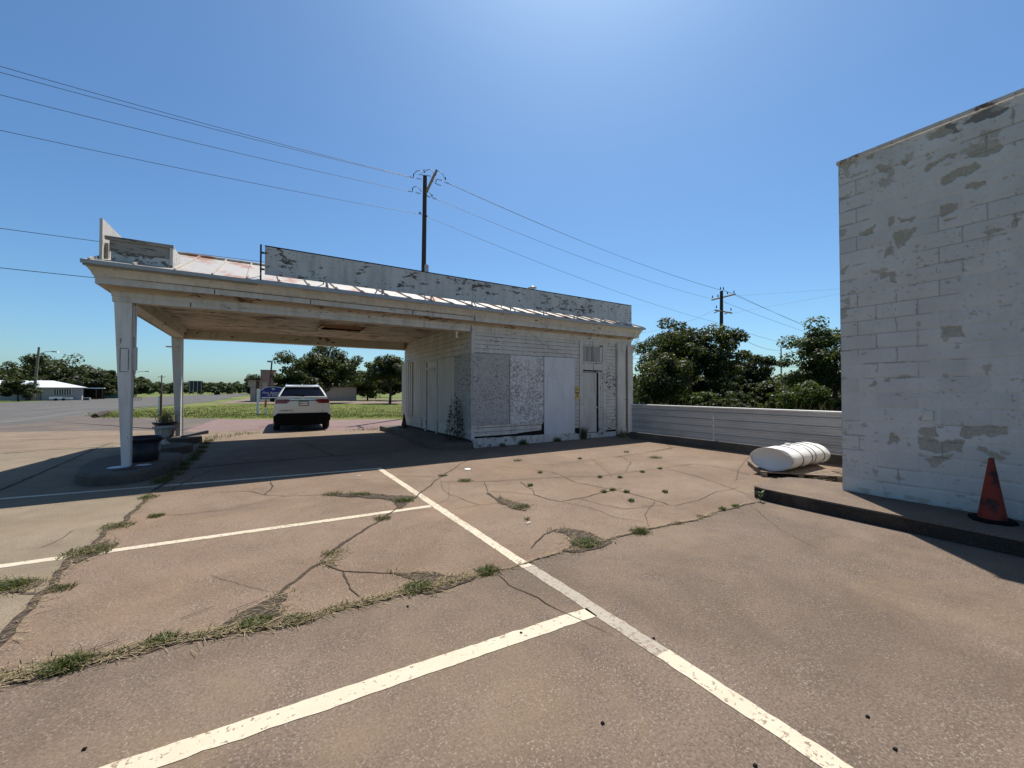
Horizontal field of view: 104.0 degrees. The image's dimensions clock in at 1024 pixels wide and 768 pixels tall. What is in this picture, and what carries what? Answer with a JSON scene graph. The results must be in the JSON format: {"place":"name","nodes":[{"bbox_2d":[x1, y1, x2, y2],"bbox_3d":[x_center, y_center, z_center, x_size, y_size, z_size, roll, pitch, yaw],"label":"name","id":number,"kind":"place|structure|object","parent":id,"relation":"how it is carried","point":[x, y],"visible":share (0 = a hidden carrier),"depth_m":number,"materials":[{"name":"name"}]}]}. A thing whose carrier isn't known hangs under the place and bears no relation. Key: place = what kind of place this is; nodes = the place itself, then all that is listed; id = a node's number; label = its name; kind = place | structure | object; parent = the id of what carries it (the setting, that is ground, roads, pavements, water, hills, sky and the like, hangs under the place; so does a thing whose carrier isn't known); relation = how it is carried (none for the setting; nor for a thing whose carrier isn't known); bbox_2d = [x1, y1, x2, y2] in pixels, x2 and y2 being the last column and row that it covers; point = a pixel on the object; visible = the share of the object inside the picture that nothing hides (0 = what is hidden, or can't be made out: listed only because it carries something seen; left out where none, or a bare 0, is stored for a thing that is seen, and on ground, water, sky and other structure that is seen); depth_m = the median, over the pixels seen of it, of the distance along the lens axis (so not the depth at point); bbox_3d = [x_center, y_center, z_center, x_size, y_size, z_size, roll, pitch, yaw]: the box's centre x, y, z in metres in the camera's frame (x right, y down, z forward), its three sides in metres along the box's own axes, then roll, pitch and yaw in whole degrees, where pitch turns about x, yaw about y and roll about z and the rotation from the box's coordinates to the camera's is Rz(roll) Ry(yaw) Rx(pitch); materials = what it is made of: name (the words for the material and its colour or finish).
{"place":"outdoors","nodes":[
{"label":"outdoors","id":0,"kind":"place"},
{"bbox_2d":[0,415,215,431],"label":"side street","id":1,"kind":"structure","parent":0,"point":[82,423],"depth_m":18.45,"materials":[{"name":"asphalt"}]},
{"bbox_2d":[0,394,249,425],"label":"highway","id":2,"kind":"structure","parent":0,"point":[8,410],"depth_m":43.21,"materials":[{"name":"asphalt"}]},
{"bbox_2d":[0,401,207,422],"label":"road seam","id":3,"kind":"object","parent":2,"relation":"on","point":[17,420],"visible":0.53,"depth_m":28.11,"materials":[{"name":"asphalt"}]},
{"bbox_2d":[0,440,263,631],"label":"parking lot","id":4,"kind":"structure","parent":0,"point":[29,528],"depth_m":5.52,"materials":[{"name":"concrete"}]},
{"bbox_2d":[74,452,182,486],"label":"pump island","id":5,"kind":"structure","parent":4,"relation":"on","point":[95,473],"depth_m":7.14,"materials":[{"name":"concrete"}]},
{"bbox_2d":[132,435,164,461],"bbox_3d":[-7.417,1.298,8.054,0.634,0.485,0.634,1,-1,-32],"label":"planter tub","id":6,"kind":"object","parent":5,"relation":"on","point":[146,448],"visible":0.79,"depth_m":7.91,"materials":[{"name":"plastic"}]},
{"bbox_2d":[166,431,201,443],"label":"pump island","id":7,"kind":"structure","parent":4,"relation":"on","point":[196,439],"depth_m":12.00,"materials":[{"name":"concrete"}]},
{"bbox_2d":[181,430,208,436],"bbox_3d":[-9.950,1.559,12.565,0.086,0.110,1.007,0,-1,0],"label":"angle iron","id":8,"kind":"object","parent":7,"relation":"on","point":[199,433],"visible":1,"depth_m":12.64,"materials":[{"name":"metal"}]},
{"bbox_2d":[0,468,375,498],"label":"parking line","id":9,"kind":"object","parent":4,"relation":"on","point":[177,484],"visible":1,"depth_m":6.80,"materials":[{"name":"paint"}]},
{"bbox_2d":[0,505,430,567],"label":"parking line","id":10,"kind":"object","parent":4,"relation":"on","point":[184,540],"visible":0.97,"depth_m":4.41,"materials":[{"name":"paint"}]},
{"bbox_2d":[148,426,379,483],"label":"island grass","id":11,"kind":"structure","parent":4,"relation":"on","point":[170,477],"depth_m":9.12,"materials":[{"name":"plant"}]},
{"bbox_2d":[160,442,193,453],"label":"pump island","id":12,"kind":"structure","parent":0,"point":[181,447],"depth_m":10.15,"materials":[{"name":"concrete"}]},
{"bbox_2d":[152,426,174,444],"bbox_3d":[-9.106,1.343,10.450,0.459,0.474,0.459,1,-1,-32],"label":"stone urn","id":13,"kind":"object","parent":12,"relation":"on","point":[166,431],"visible":0.74,"depth_m":10.37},
{"bbox_2d":[149,407,179,436],"bbox_3d":[-10.475,1.157,12.092,0.692,0.900,0.803,0,-1,-6],"label":"potted plant","id":14,"kind":"object","parent":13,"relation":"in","point":[165,420],"visible":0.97,"depth_m":12.06,"materials":[{"name":"green plant"}]},
{"bbox_2d":[0,430,378,451],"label":"apron","id":15,"kind":"object","parent":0,"point":[16,441],"visible":0.73,"depth_m":13.88,"materials":[{"name":"concrete"}]},
{"bbox_2d":[85,403,402,419],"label":"lawn","id":16,"kind":"structure","parent":0,"point":[270,406],"depth_m":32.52,"materials":[{"name":"green plant"}]},
{"bbox_2d":[158,392,166,414],"bbox_3d":[-22.769,1.276,26.045,0.423,1.554,0.100,1,-1,-32],"label":"marker post","id":17,"kind":"object","parent":16,"relation":"on","point":[160,403],"visible":0.9,"depth_m":25.96,"materials":[{"name":"metal"}]},
{"bbox_2d":[256,387,282,414],"bbox_3d":[-16.232,1.121,27.189,1.910,1.902,0.140,0,-1,-28],"label":"church sign","id":18,"kind":"object","parent":16,"relation":"on","point":[267,393],"visible":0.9,"depth_m":27.00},
{"bbox_2d":[271,367,326,392],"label":"oak tree","id":19,"kind":"object","parent":16,"relation":"on","point":[294,376],"visible":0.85,"depth_m":46.64,"materials":[{"name":"green plant"}]},
{"bbox_2d":[364,354,404,403],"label":"oak tree","id":20,"kind":"object","parent":16,"relation":"on","point":[389,369],"visible":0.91,"depth_m":48.90,"materials":[{"name":"green plant"}]},
{"bbox_2d":[408,169,448,270],"bbox_3d":[-5.187,-5.632,24.836,2.482,15.476,0.673,0,-1,11],"label":"power pole","id":21,"kind":"object","parent":16,"relation":"on","point":[426,188],"visible":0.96,"depth_m":24.88,"materials":[{"name":"brown wood"}]},
{"bbox_2d":[0,267,94,277],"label":"power line","id":22,"kind":"object","parent":21,"relation":"attached to","point":[47,272],"visible":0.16,"depth_m":15.98,"materials":[{"name":"metal"}]},
{"bbox_2d":[0,228,259,261],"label":"power line","id":23,"kind":"object","parent":21,"relation":"attached to","point":[98,241],"visible":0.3,"depth_m":16.51,"materials":[{"name":"metal"}]},
{"bbox_2d":[0,66,408,176],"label":"power line","id":24,"kind":"object","parent":21,"relation":"attached to","point":[182,117],"visible":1,"depth_m":18.42,"materials":[{"name":"metal"}]},
{"bbox_2d":[2,95,407,190],"bbox_3d":[-16.296,-11.478,17.724,24.495,1.425,0.020,1,-1,-36],"label":"power line","id":25,"kind":"object","parent":21,"relation":"attached to","point":[193,142],"visible":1,"depth_m":18.56,"materials":[{"name":"metal"}]},
{"bbox_2d":[0,72,411,177],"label":"power line","id":26,"kind":"object","parent":21,"relation":"attached to","point":[191,123],"visible":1,"depth_m":18.49,"materials":[{"name":"metal"}]},
{"bbox_2d":[0,130,416,213],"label":"power line","id":27,"kind":"object","parent":21,"relation":"attached to","point":[190,170],"visible":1,"depth_m":18.48,"materials":[{"name":"metal"}]},
{"bbox_2d":[437,199,702,296],"bbox_3d":[8.891,-10.556,34.999,33.796,1.709,0.020,1,-1,-36],"label":"power line","id":28,"kind":"object","parent":21,"relation":"attached to","point":[552,246],"visible":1,"depth_m":30.53,"materials":[{"name":"metal"}]},
{"bbox_2d":[185,419,401,430],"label":"brick street","id":29,"kind":"structure","parent":0,"point":[242,425],"depth_m":18.40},
{"bbox_2d":[270,384,330,429],"bbox_3d":[-9.506,0.958,17.985,2.393,1.880,5.136,1,-1,-30],"label":"parked car","id":30,"kind":"object","parent":29,"relation":"on","point":[302,404],"visible":1,"depth_m":15.86,"materials":[{"name":"white paint"}]},
{"bbox_2d":[221,398,401,403],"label":"gravel strip","id":31,"kind":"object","parent":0,"point":[244,401],"visible":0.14,"depth_m":54.08,"materials":[{"name":"gravel"}]},
{"bbox_2d":[347,370,379,399],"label":"leafy tree","id":32,"kind":"object","parent":31,"relation":"on","point":[364,385],"visible":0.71,"depth_m":63.90,"materials":[{"name":"green plant"}]},
{"bbox_2d":[377,378,401,395],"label":"leafy tree","id":33,"kind":"object","parent":31,"relation":"on","point":[383,388],"visible":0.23,"depth_m":62.11,"materials":[{"name":"green plant"}]},
{"bbox_2d":[0,392,777,430],"bbox_3d":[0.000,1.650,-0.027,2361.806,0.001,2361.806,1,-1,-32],"label":"ground","id":34,"kind":"structure","parent":0,"point":[358,397],"depth_m":82.52,"materials":[{"name":"plant"}]},
{"bbox_2d":[0,361,30,375],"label":"oak tree","id":35,"kind":"object","parent":34,"relation":"on","point":[15,369],"visible":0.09,"depth_m":86.82,"materials":[{"name":"green plant"}]},
{"bbox_2d":[0,376,43,401],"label":"leafy shrub","id":36,"kind":"object","parent":34,"relation":"on","point":[18,387],"visible":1,"depth_m":59.75,"materials":[{"name":"green plant"}]},
{"bbox_2d":[0,373,43,380],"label":"oak tree","id":37,"kind":"object","parent":34,"relation":"on","point":[12,376],"visible":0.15,"depth_m":79.19,"materials":[{"name":"green plant"}]},
{"bbox_2d":[0,380,87,400],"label":"house","id":38,"kind":"structure","parent":34,"relation":"on","point":[59,389],"depth_m":66.45,"materials":[{"name":"white"}]},
{"bbox_2d":[53,389,71,394],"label":"window","id":39,"kind":"structure","parent":38,"relation":"in","point":[55,391],"depth_m":66.76,"materials":[{"name":"grey glass"}]},
{"bbox_2d":[31,347,58,400],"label":"street lamp","id":40,"kind":"object","parent":34,"relation":"on","point":[36,371],"visible":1,"depth_m":63.98,"materials":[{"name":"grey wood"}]},
{"bbox_2d":[18,353,84,378],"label":"oak tree","id":41,"kind":"object","parent":34,"relation":"on","point":[45,366],"visible":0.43,"depth_m":85.15,"materials":[{"name":"green plant"}]},
{"bbox_2d":[37,365,89,383],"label":"oak tree","id":42,"kind":"object","parent":34,"relation":"on","point":[68,375],"visible":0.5,"depth_m":82.05,"materials":[{"name":"green plant"}]},
{"bbox_2d":[73,364,105,374],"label":"oak tree","id":43,"kind":"object","parent":34,"relation":"on","point":[91,368],"visible":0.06,"depth_m":90.25,"materials":[{"name":"green plant"}]},
{"bbox_2d":[69,371,117,395],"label":"oak tree","id":44,"kind":"object","parent":34,"relation":"on","point":[96,379],"visible":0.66,"depth_m":81.62,"materials":[{"name":"green plant"}]},
{"bbox_2d":[83,388,105,398],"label":"carport","id":45,"kind":"object","parent":34,"relation":"on","point":[95,393],"visible":0.49,"depth_m":75.31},
{"bbox_2d":[91,410,110,417],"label":"drain kerb","id":46,"kind":"structure","parent":34,"relation":"on","point":[99,414],"depth_m":24.67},
{"bbox_2d":[86,370,117,390],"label":"oak tree","id":47,"kind":"object","parent":34,"relation":"on","point":[114,374],"visible":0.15,"depth_m":85.97,"materials":[{"name":"green plant"}]},
{"bbox_2d":[134,376,144,393],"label":"oak tree","id":48,"kind":"object","parent":34,"relation":"on","point":[137,383],"visible":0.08,"depth_m":96.80,"materials":[{"name":"green plant"}]},
{"bbox_2d":[135,376,153,395],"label":"oak tree","id":49,"kind":"object","parent":34,"relation":"on","point":[146,388],"visible":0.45,"depth_m":111.75,"materials":[{"name":"green plant"}]},
{"bbox_2d":[188,381,202,394],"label":"billboard","id":50,"kind":"object","parent":34,"relation":"on","point":[193,386],"visible":1,"depth_m":149.94,"materials":[{"name":"metal"}]},
{"bbox_2d":[141,374,341,394],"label":"woods","id":51,"kind":"object","parent":34,"relation":"on","point":[223,387],"visible":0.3,"depth_m":169.00,"materials":[{"name":"green plant"}]},
{"bbox_2d":[244,370,355,401],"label":"church","id":52,"kind":"structure","parent":34,"relation":"on","point":[345,393],"depth_m":58.43,"materials":[{"name":"beige brick"}]},
{"bbox_2d":[273,346,362,391],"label":"oak tree","id":53,"kind":"object","parent":34,"relation":"on","point":[331,370],"visible":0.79,"depth_m":50.45,"materials":[{"name":"green plant"}]},
{"bbox_2d":[633,352,694,404],"bbox_3d":[11.225,-0.091,30.017,5.157,4.560,4.991,1,-1,-32],"label":"juniper tree","id":54,"kind":"object","parent":34,"relation":"on","point":[655,381],"visible":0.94,"depth_m":28.91,"materials":[{"name":"green plant"}]},
{"bbox_2d":[633,317,752,391],"bbox_3d":[16.013,-2.047,37.435,9.791,8.712,9.899,1,-1,-32],"label":"tree","id":55,"kind":"object","parent":34,"relation":"on","point":[713,361],"visible":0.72,"depth_m":35.68,"materials":[{"name":"green plant"}]},
{"bbox_2d":[678,391,715,404],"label":"leafy shrub","id":56,"kind":"object","parent":34,"relation":"on","point":[697,397],"visible":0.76,"depth_m":30.34,"materials":[{"name":"green plant"}]},
{"bbox_2d":[683,370,746,397],"bbox_3d":[20.436,0.383,42.230,9.170,4.013,8.380,1,-1,-32],"label":"leafy tree","id":57,"kind":"object","parent":34,"relation":"on","point":[700,383],"visible":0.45,"depth_m":39.51,"materials":[{"name":"green plant"}]},
{"bbox_2d":[711,287,735,375],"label":"power pole","id":58,"kind":"object","parent":34,"relation":"on","point":[721,297],"visible":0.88,"depth_m":44.85,"materials":[{"name":"brown wood"}]},
{"bbox_2d":[429,217,716,322],"bbox_3d":[9.075,-8.622,34.999,34.974,3.327,0.020,1,-1,-35],"label":"power line","id":59,"kind":"object","parent":58,"relation":"attached to","point":[554,268],"visible":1,"depth_m":30.21,"materials":[{"name":"metal"}]},
{"bbox_2d":[444,181,730,292],"bbox_3d":[10.300,-11.448,34.999,35.540,2.237,0.020,1,-1,-34],"label":"power line","id":60,"kind":"object","parent":58,"relation":"attached to","point":[592,245],"visible":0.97,"depth_m":32.31,"materials":[{"name":"metal"}]},
{"bbox_2d":[716,387,746,406],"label":"leafy shrub","id":61,"kind":"object","parent":34,"relation":"on","point":[730,389],"visible":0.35,"depth_m":32.77,"materials":[{"name":"green plant"}]},
{"bbox_2d":[633,373,841,410],"bbox_3d":[29.098,0.071,54.644,34.751,5.861,66.065,-1,-1,42],"label":"thicket","id":62,"kind":"object","parent":34,"relation":"on","point":[751,397],"visible":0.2,"depth_m":30.32,"materials":[{"name":"green plant"}]},
{"bbox_2d":[723,350,777,386],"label":"leafy tree","id":63,"kind":"object","parent":34,"relation":"on","point":[753,374],"visible":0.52,"depth_m":42.75,"materials":[{"name":"green plant"}]},
{"bbox_2d":[739,375,827,403],"bbox_3d":[24.744,0.693,36.463,6.553,3.224,6.389,1,-1,-32],"label":"leafy tree","id":64,"kind":"object","parent":34,"relation":"on","point":[766,386],"visible":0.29,"depth_m":36.07,"materials":[{"name":"green plant"}]},
{"bbox_2d":[773,379,836,410],"bbox_3d":[18.009,0.904,24.973,2.926,2.404,3.368,1,-1,-32],"label":"leafy shrub","id":65,"kind":"object","parent":34,"relation":"on","point":[807,393],"visible":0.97,"depth_m":24.34,"materials":[{"name":"green plant"}]},
{"bbox_2d":[776,315,840,410],"bbox_3d":[22.177,-1.266,27.032,6.428,6.833,7.145,1,-1,-32],"label":"feathery tree","id":66,"kind":"object","parent":34,"relation":"on","point":[824,364],"visible":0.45,"depth_m":27.02,"materials":[{"name":"green plant"}]},
{"bbox_2d":[0,430,841,671],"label":"parking lot","id":67,"kind":"structure","parent":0,"point":[125,597],"depth_m":4.92,"materials":[{"name":"concrete"}]},
{"bbox_2d":[46,581,77,593],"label":"grass tuft","id":68,"kind":"object","parent":67,"relation":"on","point":[57,587],"visible":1,"depth_m":3.22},
{"bbox_2d":[96,520,135,530],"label":"grass tuft","id":69,"kind":"object","parent":67,"relation":"on","point":[118,525],"visible":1,"depth_m":4.70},
{"bbox_2d":[134,493,159,499],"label":"grass tuft","id":70,"kind":"object","parent":67,"relation":"on","point":[145,496],"visible":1,"depth_m":5.93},
{"bbox_2d":[148,512,166,517],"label":"grass tuft","id":71,"kind":"object","parent":67,"relation":"on","point":[153,515],"visible":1,"depth_m":5.07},
{"bbox_2d":[80,218,645,468],"bbox_3d":[-3.175,-1.099,13.604,14.280,5.880,7.245,1,-1,-32],"label":"gas station","id":72,"kind":"object","parent":67,"relation":"on","point":[509,365],"visible":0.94,"depth_m":11.46,"materials":[{"name":"paint"}]},
{"bbox_2d":[427,369,435,431],"bbox_3d":[-2.756,0.569,13.777,0.018,2.150,0.910,1,-1,-32],"label":"door","id":73,"kind":"structure","parent":72,"relation":"in","point":[431,374],"depth_m":13.79,"materials":[{"name":"paint"}]},
{"bbox_2d":[583,373,596,432],"bbox_3d":[2.636,0.625,13.507,0.645,2.010,0.064,1,-1,-32],"label":"door","id":74,"kind":"structure","parent":72,"relation":"in","point":[589,379],"depth_m":13.52,"materials":[{"name":"paint"}]},
{"bbox_2d":[583,344,601,361],"bbox_3d":[2.738,-1.044,13.620,0.920,0.570,0.028,1,-1,-32],"label":"transom window","id":75,"kind":"structure","parent":72,"relation":"in","point":[591,353],"depth_m":13.63,"materials":[{"name":"paint"}]},
{"bbox_2d":[0,479,760,686],"bbox_3d":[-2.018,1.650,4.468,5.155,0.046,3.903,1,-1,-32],"label":"crack grass","id":76,"kind":"structure","parent":67,"relation":"on","point":[191,640],"depth_m":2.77,"materials":[{"name":"plant"}]},
{"bbox_2d":[0,439,818,688],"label":"crack dirt","id":77,"kind":"structure","parent":67,"relation":"on","point":[6,633],"depth_m":3.36,"materials":[{"name":"soil"}]},
{"bbox_2d":[0,573,42,591],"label":"grass tuft","id":78,"kind":"object","parent":77,"relation":"on","point":[21,582],"visible":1,"depth_m":3.26,"materials":[{"name":"plant"}]},
{"bbox_2d":[20,642,109,677],"bbox_3d":[-2.579,1.598,2.305,0.302,0.072,0.358,-1,-1,33],"label":"grass tuft","id":79,"kind":"object","parent":77,"relation":"on","point":[69,660],"visible":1,"depth_m":2.29,"materials":[{"name":"plant"}]},
{"bbox_2d":[55,541,118,559],"bbox_3d":[-4.191,1.640,3.986,0.497,0.042,0.393,0,-1,-23],"label":"grass tuft","id":80,"kind":"object","parent":77,"relation":"on","point":[71,551],"visible":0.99,"depth_m":3.96,"materials":[{"name":"plant"}]},
{"bbox_2d":[137,626,189,647],"bbox_3d":[-2.232,1.619,2.566,0.238,0.038,0.195,0,-1,-23],"label":"grass tuft","id":81,"kind":"object","parent":77,"relation":"on","point":[168,634],"visible":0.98,"depth_m":2.56,"materials":[{"name":"plant"}]},
{"bbox_2d":[233,610,277,630],"bbox_3d":[-1.766,1.617,2.729,0.320,0.047,0.220,0,-1,8],"label":"grass tuft","id":82,"kind":"object","parent":77,"relation":"on","point":[257,619],"visible":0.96,"depth_m":2.73,"materials":[{"name":"plant"}]},
{"bbox_2d":[282,608,309,624],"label":"grass tuft","id":83,"kind":"object","parent":77,"relation":"on","point":[294,615],"visible":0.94,"depth_m":2.80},
{"bbox_2d":[395,495,414,502],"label":"grass tuft","id":84,"kind":"object","parent":77,"relation":"on","point":[404,499],"visible":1,"depth_m":5.78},
{"bbox_2d":[401,578,437,595],"bbox_3d":[-0.750,1.627,3.221,0.322,0.042,0.270,0,-1,-23],"label":"grass tuft","id":85,"kind":"object","parent":77,"relation":"on","point":[423,586],"visible":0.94,"depth_m":3.21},
{"bbox_2d":[568,535,602,548],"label":"grass tuft","id":86,"kind":"object","parent":77,"relation":"on","point":[585,540],"visible":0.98,"depth_m":4.17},
{"bbox_2d":[380,425,472,449],"bbox_3d":[-3.265,1.745,13.551,0.980,0.190,6.720,1,-1,-32],"label":"door step","id":87,"kind":"object","parent":67,"relation":"on","point":[427,439],"depth_m":11.92,"materials":[{"name":"concrete"}]},
{"bbox_2d":[444,394,464,440],"bbox_3d":[-1.618,0.968,11.504,0.711,1.353,0.674,0,-1,2],"label":"sapling","id":88,"kind":"object","parent":87,"relation":"on","point":[458,432],"visible":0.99,"depth_m":11.47,"materials":[{"name":"green plant"}]},
{"bbox_2d":[376,468,531,567],"bbox_3d":[-1.306,1.694,5.940,0.120,0.001,5.460,1,-1,-32],"label":"parking line","id":89,"kind":"object","parent":67,"relation":"on","point":[511,556],"visible":1,"depth_m":4.73,"materials":[{"name":"paint"}]},
{"bbox_2d":[473,562,506,576],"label":"grass tuft","id":90,"kind":"object","parent":67,"relation":"on","point":[487,569],"visible":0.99,"depth_m":3.51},
{"bbox_2d":[579,426,589,438],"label":"wall grass","id":91,"kind":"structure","parent":67,"relation":"on","point":[583,435],"depth_m":13.12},
{"bbox_2d":[629,404,841,464],"bbox_3d":[7.310,1.171,8.319,0.200,1.170,12.370,1,-1,-32],"label":"metal fence","id":92,"kind":"object","parent":67,"relation":"on","point":[746,430],"visible":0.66,"depth_m":10.53,"materials":[{"name":"metal"}]},
{"bbox_2d":[643,399,838,410],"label":"fence weeds","id":93,"kind":"object","parent":67,"relation":"on","point":[754,405],"visible":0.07,"depth_m":11.07,"materials":[{"name":"green plant"}]},
{"bbox_2d":[747,460,841,481],"bbox_3d":[5.427,1.679,7.801,1.240,0.097,1.290,0,-1,20],"label":"pallet","id":94,"kind":"object","parent":67,"relation":"on","point":[811,470],"visible":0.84,"depth_m":7.42,"materials":[{"name":"wood"}]},
{"bbox_2d":[750,442,829,470],"bbox_3d":[5.501,1.399,7.907,1.586,0.481,0.796,1,-1,-32],"label":"plastic roll","id":95,"kind":"object","parent":94,"relation":"on","point":[787,456],"visible":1,"depth_m":7.63,"materials":[{"name":"plastic"}]},
{"bbox_2d":[753,469,841,480],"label":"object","id":96,"kind":"structure","parent":67,"relation":"on","point":[805,476],"depth_m":7.42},
{"bbox_2d":[0,468,1023,767],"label":"parking lot","id":97,"kind":"structure","parent":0,"point":[910,644],"depth_m":2.27,"materials":[{"name":"concrete"}]},
{"bbox_2d":[99,609,596,767],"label":"parking line","id":98,"kind":"object","parent":97,"relation":"on","point":[186,748],"visible":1,"depth_m":2.06,"materials":[{"name":"paint"}]},
{"bbox_2d":[524,565,667,655],"bbox_3d":[0.534,1.647,3.034,0.135,0.001,1.421,1,-1,-32],"label":"parking line","id":99,"kind":"object","parent":97,"relation":"on","point":[649,644],"visible":1,"depth_m":2.85,"materials":[{"name":"paint"}]},
{"bbox_2d":[627,523,653,535],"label":"grass tuft","id":100,"kind":"object","parent":97,"relation":"on","point":[642,530],"visible":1,"depth_m":4.49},
{"bbox_2d":[657,650,852,767],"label":"parking line","id":101,"kind":"object","parent":97,"relation":"on","point":[821,756],"visible":1,"depth_m":1.97,"materials":[{"name":"paint"}]},
{"bbox_2d":[754,477,1023,557],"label":"concrete walk","id":102,"kind":"structure","parent":97,"relation":"on","point":[927,520],"depth_m":4.78,"materials":[{"name":"concrete"}]},
{"bbox_2d":[836,88,1023,520],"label":"block building","id":103,"kind":"structure","parent":102,"relation":"on","point":[931,236],"depth_m":4.96,"materials":[{"name":"paint"}]},
{"bbox_2d":[968,458,1018,526],"bbox_3d":[5.264,1.157,4.388,0.330,0.690,0.330,-1,-1,35],"label":"traffic cone","id":104,"kind":"object","parent":102,"relation":"on","point":[991,509],"visible":1,"depth_m":4.34,"materials":[{"name":"orange plastic"}]},
{"bbox_2d":[0,0,1023,383],"label":"sky","id":105,"kind":"structure","parent":0,"point":[702,142],"materials":[{"name":"blue"}]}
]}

